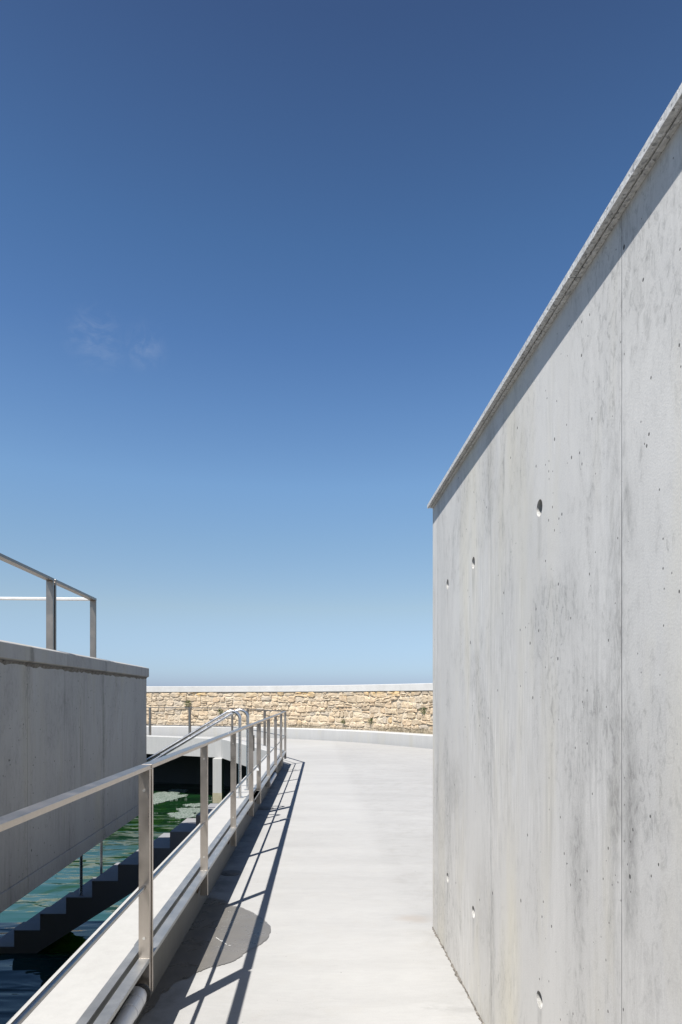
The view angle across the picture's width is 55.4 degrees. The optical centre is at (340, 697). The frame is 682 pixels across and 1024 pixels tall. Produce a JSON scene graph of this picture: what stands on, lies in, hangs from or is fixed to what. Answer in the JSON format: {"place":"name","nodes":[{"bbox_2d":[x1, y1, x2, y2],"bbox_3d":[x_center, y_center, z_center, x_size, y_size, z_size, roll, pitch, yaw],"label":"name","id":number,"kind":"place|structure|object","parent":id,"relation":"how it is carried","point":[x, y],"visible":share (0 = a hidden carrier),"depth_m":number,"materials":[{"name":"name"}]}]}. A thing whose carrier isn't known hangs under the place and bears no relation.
{"place":"outdoors","nodes":[
{"label":"outdoors","id":0,"kind":"place"},
{"bbox_2d":[0,782,229,1023],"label":"water","id":1,"kind":"structure","parent":0,"point":[25,978],"depth_m":9.29,"materials":[{"name":"teal liquid"}]},
{"bbox_2d":[0,803,218,952],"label":"staircase","id":2,"kind":"structure","parent":1,"relation":"in","point":[71,911],"depth_m":7.55,"materials":[{"name":"concrete"}]},
{"bbox_2d":[80,710,243,894],"bbox_3d":[-2.352,1.237,7.650,2.414,2.180,0.089,0,0,0],"label":"handrail","id":3,"kind":"object","parent":2,"relation":"on","point":[179,741],"visible":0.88,"depth_m":7.63,"materials":[{"name":"metal"}]},
{"bbox_2d":[100,709,248,874],"bbox_3d":[-2.352,1.237,8.290,2.414,2.180,0.089,0,0,0],"label":"handrail","id":4,"kind":"object","parent":2,"relation":"on","point":[189,739],"visible":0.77,"depth_m":8.28,"materials":[{"name":"metal"}]},
{"bbox_2d":[153,792,187,804],"bbox_3d":[-5.219,2.976,19.121,1.211,0.028,2.490,0,0,0],"label":"foam patch","id":5,"kind":"object","parent":1,"relation":"on","point":[160,797],"visible":0.75,"depth_m":19.36,"materials":[{"name":"white liquid"}]},
{"bbox_2d":[168,789,187,792],"bbox_3d":[-5.184,2.976,20.581,0.658,0.028,0.767,0,0,0],"label":"foam patch","id":6,"kind":"object","parent":1,"relation":"on","point":[178,790],"visible":0.94,"depth_m":20.60,"materials":[{"name":"liquid"}]},
{"bbox_2d":[167,808,199,818],"bbox_3d":[-3.970,2.976,16.612,0.952,0.028,1.579,0,0,0],"label":"foam patch","id":7,"kind":"object","parent":1,"relation":"on","point":[183,813],"visible":0.77,"depth_m":16.53,"materials":[{"name":"white liquid"}]},
{"bbox_2d":[183,803,199,806],"bbox_3d":[-4.014,2.976,17.845,0.710,0.028,0.620,0,0,0],"label":"foam patch","id":8,"kind":"object","parent":1,"relation":"on","point":[193,805],"visible":0.74,"depth_m":17.75,"materials":[{"name":"white liquid"}]},
{"bbox_2d":[213,758,223,802],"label":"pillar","id":9,"kind":"structure","parent":1,"relation":"in","point":[218,780],"depth_m":18.30,"materials":[{"name":"concrete"}]},
{"bbox_2d":[138,736,481,1023],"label":"ground","id":10,"kind":"structure","parent":0,"point":[331,860],"depth_m":4.74,"materials":[{"name":"concrete"}]},
{"bbox_2d":[6,735,282,1023],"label":"kerb","id":11,"kind":"structure","parent":10,"relation":"on","point":[83,991],"depth_m":3.59,"materials":[{"name":"white concrete"}]},
{"bbox_2d":[0,765,150,1023],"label":"steel railing","id":12,"kind":"object","parent":11,"relation":"on","point":[140,970],"visible":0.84,"depth_m":2.65,"materials":[{"name":"metal"}]},
{"bbox_2d":[112,983,150,1023],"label":"drain pipe","id":13,"kind":"object","parent":11,"relation":"attached to","point":[135,1002],"visible":0.94,"depth_m":2.76,"materials":[{"name":"white plastic"}]},
{"bbox_2d":[138,724,253,991],"bbox_3d":[-0.974,0.837,5.226,0.070,1.053,4.502,0,0,-2],"label":"steel railing","id":14,"kind":"object","parent":11,"relation":"on","point":[199,882],"visible":0.83,"depth_m":4.46,"materials":[{"name":"metal"}]},
{"bbox_2d":[251,721,260,807],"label":"steel railing post","id":15,"kind":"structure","parent":14,"relation":"attached to","point":[257,794],"depth_m":8.30,"materials":[{"name":"metal"}]},
{"bbox_2d":[147,707,283,751],"bbox_3d":[-4.494,0.837,18.613,10.509,1.053,2.163,0,0,41],"label":"steel railing","id":16,"kind":"object","parent":11,"relation":"on","point":[232,727],"visible":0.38,"depth_m":18.95,"materials":[{"name":"grey metal"}]},
{"bbox_2d":[266,772,276,785],"bbox_3d":[-1.140,1.335,10.612,0.108,0.091,1.326,0,0,-1],"label":"drain pipe","id":17,"kind":"object","parent":11,"relation":"attached to","point":[273,776],"visible":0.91,"depth_m":10.61,"materials":[{"name":"white plastic"}]},
{"bbox_2d":[259,711,285,789],"bbox_3d":[-1.154,0.837,11.357,0.070,1.053,6.071,0,0,-2],"label":"steel railing","id":18,"kind":"object","parent":11,"relation":"on","point":[271,771],"visible":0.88,"depth_m":11.34,"materials":[{"name":"metal"}]},
{"bbox_2d":[135,897,270,1023],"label":"wet patch","id":19,"kind":"object","parent":10,"relation":"on","point":[220,932],"visible":1,"depth_m":3.99,"materials":[{"name":"concrete"}]},
{"bbox_2d":[221,870,240,875],"bbox_3d":[-0.937,1.496,5.530,0.170,0.007,0.170,0,0,0],"label":"drain cover","id":20,"kind":"object","parent":10,"relation":"on","point":[230,872],"visible":1,"depth_m":5.51,"materials":[{"name":"grey metal"}]},
{"bbox_2d":[258,806,272,809],"bbox_3d":[-1.035,1.496,8.759,0.250,0.007,0.250,0,0,0],"label":"drain cover","id":21,"kind":"object","parent":10,"relation":"on","point":[264,808],"visible":0.86,"depth_m":8.72,"materials":[{"name":"grey metal"}]},
{"bbox_2d":[147,726,432,748],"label":"kerb","id":22,"kind":"structure","parent":10,"relation":"on","point":[417,740],"depth_m":22.72,"materials":[{"name":"concrete"}]},
{"bbox_2d":[147,683,432,733],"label":"stone wall","id":23,"kind":"structure","parent":22,"relation":"on","point":[384,705],"depth_m":24.02,"materials":[{"name":"beige stone"}]},
{"bbox_2d":[234,723,432,733],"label":"dry weeds","id":24,"kind":"object","parent":22,"relation":"on","point":[424,731],"visible":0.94,"depth_m":21.41,"materials":[{"name":"beige plant"}]},
{"bbox_2d":[427,83,681,1023],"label":"concrete building","id":25,"kind":"structure","parent":10,"relation":"on","point":[555,503],"depth_m":1.94,"materials":[{"name":"concrete"}]},
{"bbox_2d":[0,0,681,685],"label":"sky","id":26,"kind":"structure","parent":0,"point":[269,268],"materials":[{"name":"blue"}]},
{"label":"sea","id":27,"kind":"structure","parent":0,"visible":0},
{"bbox_2d":[147,754,245,785],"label":"basin wall","id":28,"kind":"structure","parent":27,"relation":"in","point":[183,769],"depth_m":22.41,"materials":[{"name":"concrete"}]},
{"bbox_3d":[-6.430,2.577,-3.625,10.340,2.645,10.750,0,0,0],"label":"basin wall","id":29,"kind":"object","parent":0,"visible":0},
{"bbox_2d":[0,640,148,912],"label":"concrete building","id":30,"kind":"structure","parent":29,"relation":"on","point":[70,721],"depth_m":4.64,"materials":[{"name":"grey concrete"}]},
{"bbox_2d":[0,553,96,657],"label":"roof railing","id":31,"kind":"object","parent":30,"relation":"on","point":[51,598],"visible":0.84,"depth_m":4.68,"materials":[{"name":"metal"}]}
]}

